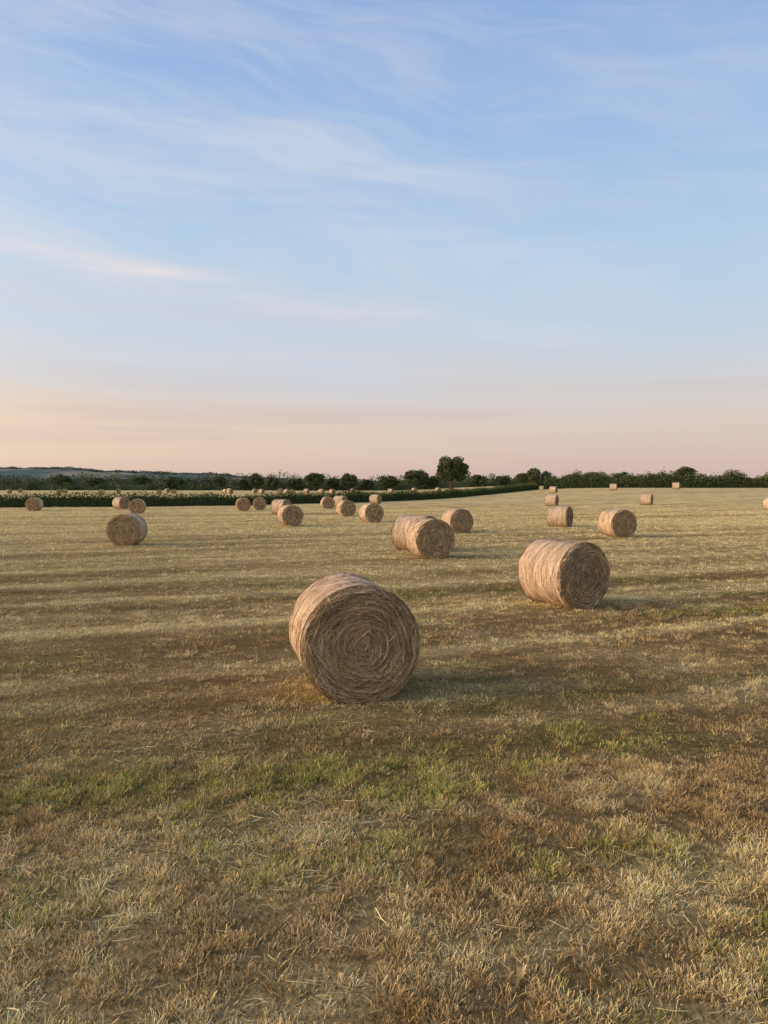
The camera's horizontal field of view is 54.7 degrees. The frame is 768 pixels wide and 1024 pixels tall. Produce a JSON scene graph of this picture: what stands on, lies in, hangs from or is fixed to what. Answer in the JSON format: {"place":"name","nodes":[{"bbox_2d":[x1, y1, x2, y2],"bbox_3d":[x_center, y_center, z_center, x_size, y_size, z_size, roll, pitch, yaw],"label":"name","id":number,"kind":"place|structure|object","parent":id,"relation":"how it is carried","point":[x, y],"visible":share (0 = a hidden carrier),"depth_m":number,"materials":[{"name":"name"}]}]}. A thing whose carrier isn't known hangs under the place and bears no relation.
{"place":"outdoors","nodes":[
{"label":"outdoors","id":0,"kind":"place"},
{"bbox_2d":[0,469,244,480],"bbox_3d":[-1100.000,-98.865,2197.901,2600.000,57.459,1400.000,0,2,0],"label":"hill","id":1,"kind":"structure","parent":0,"point":[40,473],"depth_m":1946.94,"materials":[{"name":"green plant"}]},
{"bbox_2d":[0,466,265,478],"bbox_3d":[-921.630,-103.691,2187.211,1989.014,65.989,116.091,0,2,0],"label":"hilltop woods","id":2,"kind":"object","parent":1,"relation":"on","point":[131,471],"visible":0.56,"depth_m":2174.95,"materials":[{"name":"green plant"}]},
{"bbox_2d":[0,486,767,1023],"bbox_3d":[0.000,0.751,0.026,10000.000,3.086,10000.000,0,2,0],"label":"field ground","id":3,"kind":"structure","parent":0,"point":[634,960],"depth_m":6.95,"materials":[{"name":"plant"}]},
{"bbox_2d":[25,497,43,510],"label":"round hay bale","id":4,"kind":"object","parent":3,"relation":"on","point":[34,504],"visible":0.98,"depth_m":68.42,"materials":[{"name":"plant"}]},
{"bbox_2d":[49,474,72,485],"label":"oak tree","id":5,"kind":"object","parent":3,"relation":"on","point":[59,478],"visible":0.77,"depth_m":319.96,"materials":[{"name":"green plant"}]},
{"bbox_2d":[87,477,104,486],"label":"oak tree","id":6,"kind":"object","parent":3,"relation":"on","point":[93,481],"visible":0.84,"depth_m":313.87,"materials":[{"name":"green plant"}]},
{"bbox_2d":[112,497,129,508],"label":"round hay bale","id":7,"kind":"object","parent":3,"relation":"on","point":[120,502],"visible":0.91,"depth_m":73.61,"materials":[{"name":"plant"}]},
{"bbox_2d":[106,513,147,545],"bbox_3d":[-9.881,0.694,28.646,1.319,1.279,1.346,-17,3,-3],"label":"round hay bale","id":8,"kind":"object","parent":3,"relation":"on","point":[129,529],"visible":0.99,"depth_m":28.04,"materials":[{"name":"plant"}]},
{"bbox_2d":[128,499,145,513],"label":"round hay bale","id":9,"kind":"object","parent":3,"relation":"on","point":[136,506],"visible":0.98,"depth_m":61.42,"materials":[{"name":"plant"}]},
{"bbox_2d":[131,475,151,484],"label":"oak tree","id":10,"kind":"object","parent":3,"relation":"on","point":[143,478],"visible":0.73,"depth_m":315.83,"materials":[{"name":"green plant"}]},
{"bbox_2d":[165,476,184,488],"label":"oak tree","id":11,"kind":"object","parent":3,"relation":"on","point":[171,479],"visible":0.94,"depth_m":310.22,"materials":[{"name":"green plant"}]},
{"bbox_2d":[212,476,226,490],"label":"oak tree","id":12,"kind":"object","parent":3,"relation":"on","point":[219,481],"visible":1,"depth_m":298.54,"materials":[{"name":"green plant"}]},
{"bbox_2d":[226,489,232,493],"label":"round hay bale","id":13,"kind":"object","parent":3,"relation":"on","point":[229,491],"visible":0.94,"depth_m":211.47,"materials":[{"name":"plant"}]},
{"bbox_2d":[1,470,471,481],"bbox_3d":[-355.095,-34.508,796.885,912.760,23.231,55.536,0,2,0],"label":"distant trees","id":14,"kind":"object","parent":3,"relation":"on","point":[287,477],"visible":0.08,"depth_m":798.61,"materials":[{"name":"green plant"}]},
{"bbox_2d":[236,497,250,510],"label":"round hay bale","id":15,"kind":"object","parent":3,"relation":"on","point":[243,504],"visible":0.96,"depth_m":67.43,"materials":[{"name":"plant"}]},
{"bbox_2d":[238,478,250,490],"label":"oak tree","id":16,"kind":"object","parent":3,"relation":"on","point":[243,484],"visible":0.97,"depth_m":304.74,"materials":[{"name":"green plant"}]},
{"bbox_2d":[248,473,264,488],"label":"oak tree","id":17,"kind":"object","parent":3,"relation":"on","point":[255,480],"visible":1,"depth_m":298.40,"materials":[{"name":"green plant"}]},
{"bbox_2d":[253,497,265,509],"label":"round hay bale","id":18,"kind":"object","parent":3,"relation":"on","point":[259,503],"visible":0.94,"depth_m":70.41,"materials":[{"name":"plant"}]},
{"bbox_2d":[0,482,538,507],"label":"hedge","id":19,"kind":"object","parent":3,"relation":"on","point":[79,500],"visible":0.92,"depth_m":87.63,"materials":[{"name":"green plant"}]},
{"bbox_2d":[264,477,279,490],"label":"oak tree","id":20,"kind":"object","parent":3,"relation":"on","point":[273,482],"visible":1,"depth_m":296.57,"materials":[{"name":"green plant"}]},
{"bbox_2d":[0,475,560,490],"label":"distant hedgerow","id":21,"kind":"object","parent":3,"relation":"on","point":[147,486],"visible":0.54,"depth_m":310.99,"materials":[{"name":"green plant"}]},
{"bbox_2d":[271,499,291,514],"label":"round hay bale","id":22,"kind":"object","parent":3,"relation":"on","point":[277,505],"visible":0.57,"depth_m":59.64,"materials":[{"name":"plant"}]},
{"bbox_2d":[277,505,303,526],"bbox_3d":[-5.364,0.208,42.317,1.312,1.308,1.331,38,-12,-19],"label":"round hay bale","id":23,"kind":"object","parent":3,"relation":"on","point":[290,515],"visible":0.97,"depth_m":41.80,"materials":[{"name":"plant"}]},
{"bbox_2d":[286,478,302,490],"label":"oak tree","id":24,"kind":"object","parent":3,"relation":"on","point":[294,483],"visible":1,"depth_m":301.42,"materials":[{"name":"green plant"}]},
{"bbox_2d":[304,472,325,490],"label":"oak tree","id":25,"kind":"object","parent":3,"relation":"on","point":[314,479],"visible":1,"depth_m":294.38,"materials":[{"name":"green plant"}]},
{"bbox_2d":[320,496,334,508],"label":"round hay bale","id":26,"kind":"object","parent":3,"relation":"on","point":[326,502],"visible":0.96,"depth_m":74.43,"materials":[{"name":"plant"}]},
{"bbox_2d":[326,478,339,488],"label":"oak tree","id":27,"kind":"object","parent":3,"relation":"on","point":[332,483],"visible":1,"depth_m":302.17,"materials":[{"name":"green plant"}]},
{"bbox_2d":[333,496,347,506],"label":"round hay bale","id":28,"kind":"object","parent":3,"relation":"on","point":[337,499],"visible":0.48,"depth_m":82.58,"materials":[{"name":"plant"}]},
{"bbox_2d":[336,500,355,516],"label":"round hay bale","id":29,"kind":"object","parent":3,"relation":"on","point":[347,508],"visible":1,"depth_m":55.98,"materials":[{"name":"plant"}]},
{"bbox_2d":[339,473,358,490],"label":"oak tree","id":30,"kind":"object","parent":3,"relation":"on","point":[347,480],"visible":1,"depth_m":297.98,"materials":[{"name":"green plant"}]},
{"bbox_2d":[287,568,420,703],"bbox_3d":[-0.367,1.382,8.283,1.359,1.348,1.356,35,-6,-12],"label":"round hay bale","id":31,"kind":"object","parent":3,"relation":"on","point":[354,638],"visible":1,"depth_m":7.68,"materials":[{"name":"plant"}]},
{"bbox_2d":[360,479,374,490],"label":"oak tree","id":32,"kind":"object","parent":3,"relation":"on","point":[367,484],"visible":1,"depth_m":303.30,"materials":[{"name":"green plant"}]},
{"bbox_2d":[359,503,383,522],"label":"round hay bale","id":33,"kind":"object","parent":3,"relation":"on","point":[371,512],"visible":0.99,"depth_m":45.52,"materials":[{"name":"plant"}]},
{"bbox_2d":[369,494,381,503],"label":"round hay bale","id":34,"kind":"object","parent":3,"relation":"on","point":[375,498],"visible":0.93,"depth_m":96.61,"materials":[{"name":"plant"}]},
{"bbox_2d":[0,471,764,485],"bbox_3d":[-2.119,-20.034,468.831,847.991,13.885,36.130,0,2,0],"label":"distant trees","id":35,"kind":"object","parent":3,"relation":"on","point":[197,482],"visible":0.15,"depth_m":468.63,"materials":[{"name":"green plant"}]},
{"bbox_2d":[378,475,400,490],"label":"oak tree","id":36,"kind":"object","parent":3,"relation":"on","point":[388,482],"visible":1,"depth_m":296.29,"materials":[{"name":"green plant"}]},
{"bbox_2d":[391,514,435,549],"bbox_3d":[1.105,0.744,25.979,1.374,1.305,1.346,2,14,38],"label":"round hay bale","id":37,"kind":"object","parent":3,"relation":"on","point":[401,523],"visible":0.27,"depth_m":25.75,"materials":[{"name":"plant"}]},
{"bbox_2d":[403,469,429,487],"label":"oak tree","id":38,"kind":"object","parent":3,"relation":"on","point":[416,477],"visible":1,"depth_m":293.09,"materials":[{"name":"green plant"}]},
{"bbox_2d":[404,518,454,558],"bbox_3d":[1.444,0.861,23.599,1.346,1.305,1.374,44,-10,-13],"label":"round hay bale","id":39,"kind":"object","parent":3,"relation":"on","point":[428,538],"visible":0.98,"depth_m":23.02,"materials":[{"name":"plant"}]},
{"bbox_2d":[426,476,441,488],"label":"oak tree","id":40,"kind":"object","parent":3,"relation":"on","point":[433,482],"visible":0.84,"depth_m":300.19,"materials":[{"name":"green plant"}]},
{"bbox_2d":[434,455,470,489],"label":"oak tree","id":41,"kind":"object","parent":3,"relation":"on","point":[454,468],"visible":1,"depth_m":259.00,"materials":[{"name":"green plant"}]},
{"bbox_2d":[440,508,472,533],"bbox_3d":[3.532,0.441,36.235,1.306,1.266,1.333,-8,5,-20],"label":"round hay bale","id":42,"kind":"object","parent":3,"relation":"on","point":[458,521],"visible":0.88,"depth_m":35.69,"materials":[{"name":"plant"}]},
{"bbox_2d":[471,474,486,486],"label":"oak tree","id":43,"kind":"object","parent":3,"relation":"on","point":[478,480],"visible":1,"depth_m":298.27,"materials":[{"name":"green plant"}]},
{"bbox_2d":[494,475,509,485],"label":"oak tree","id":44,"kind":"object","parent":3,"relation":"on","point":[499,480],"visible":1,"depth_m":303.63,"materials":[{"name":"green plant"}]},
{"bbox_2d":[516,473,528,482],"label":"oak tree","id":45,"kind":"object","parent":3,"relation":"on","point":[521,477],"visible":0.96,"depth_m":298.30,"materials":[{"name":"green plant"}]},
{"bbox_2d":[525,468,541,483],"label":"oak tree","id":46,"kind":"object","parent":3,"relation":"on","point":[535,477],"visible":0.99,"depth_m":294.06,"materials":[{"name":"green plant"}]},
{"bbox_2d":[540,471,551,480],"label":"oak tree","id":47,"kind":"object","parent":3,"relation":"on","point":[544,473],"visible":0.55,"depth_m":298.76,"materials":[{"name":"green plant"}]},
{"bbox_2d":[545,495,558,505],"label":"round hay bale","id":48,"kind":"object","parent":3,"relation":"on","point":[551,500],"visible":1,"depth_m":83.59,"materials":[{"name":"plant"}]},
{"bbox_2d":[549,486,557,492],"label":"round hay bale","id":49,"kind":"object","parent":3,"relation":"on","point":[553,489],"visible":0.88,"depth_m":135.53,"materials":[{"name":"plant"}]},
{"bbox_2d":[546,506,573,526],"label":"round hay bale","id":50,"kind":"object","parent":3,"relation":"on","point":[559,516],"visible":0.94,"depth_m":41.63,"materials":[{"name":"plant"}]},
{"bbox_2d":[517,538,610,608],"bbox_3d":[3.415,1.177,14.195,1.333,1.347,1.360,32,-13,-25],"label":"round hay bale","id":51,"kind":"object","parent":3,"relation":"on","point":[571,574],"visible":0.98,"depth_m":13.73,"materials":[{"name":"plant"}]},
{"bbox_2d":[609,484,616,490],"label":"round hay bale","id":52,"kind":"object","parent":3,"relation":"on","point":[612,487],"visible":1,"depth_m":135.44,"materials":[{"name":"plant"}]},
{"bbox_2d":[597,509,636,536],"bbox_3d":[10.415,0.515,33.145,1.332,1.292,1.360,1,2,-14],"label":"round hay bale","id":53,"kind":"object","parent":3,"relation":"on","point":[617,522],"visible":0.98,"depth_m":32.58,"materials":[{"name":"plant"}]},
{"bbox_2d":[612,472,631,478],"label":"oak tree","id":54,"kind":"object","parent":3,"relation":"on","point":[620,475],"visible":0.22,"depth_m":204.11,"materials":[{"name":"green plant"}]},
{"bbox_2d":[640,494,652,504],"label":"round hay bale","id":55,"kind":"object","parent":3,"relation":"on","point":[646,499],"visible":0.99,"depth_m":83.57,"materials":[{"name":"plant"}]},
{"bbox_2d":[543,466,767,488],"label":"hedge","id":56,"kind":"object","parent":3,"relation":"on","point":[731,479],"visible":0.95,"depth_m":178.22,"materials":[{"name":"green plant"}]},
{"bbox_2d":[672,482,679,488],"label":"round hay bale","id":57,"kind":"object","parent":3,"relation":"on","point":[675,485],"visible":0.98,"depth_m":135.48,"materials":[{"name":"plant"}]},
{"bbox_2d":[674,466,697,478],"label":"oak tree","id":58,"kind":"object","parent":3,"relation":"on","point":[683,470],"visible":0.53,"depth_m":210.25,"materials":[{"name":"green plant"}]},
{"bbox_2d":[763,497,767,509],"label":"round hay bale","id":59,"kind":"object","parent":3,"relation":"on","point":[765,503],"visible":0.99,"depth_m":70.16,"materials":[{"name":"plant"}]},
{"bbox_2d":[0,0,767,480],"label":"sky","id":60,"kind":"structure","parent":0,"point":[364,239],"materials":[{"name":"blue"}]}
]}

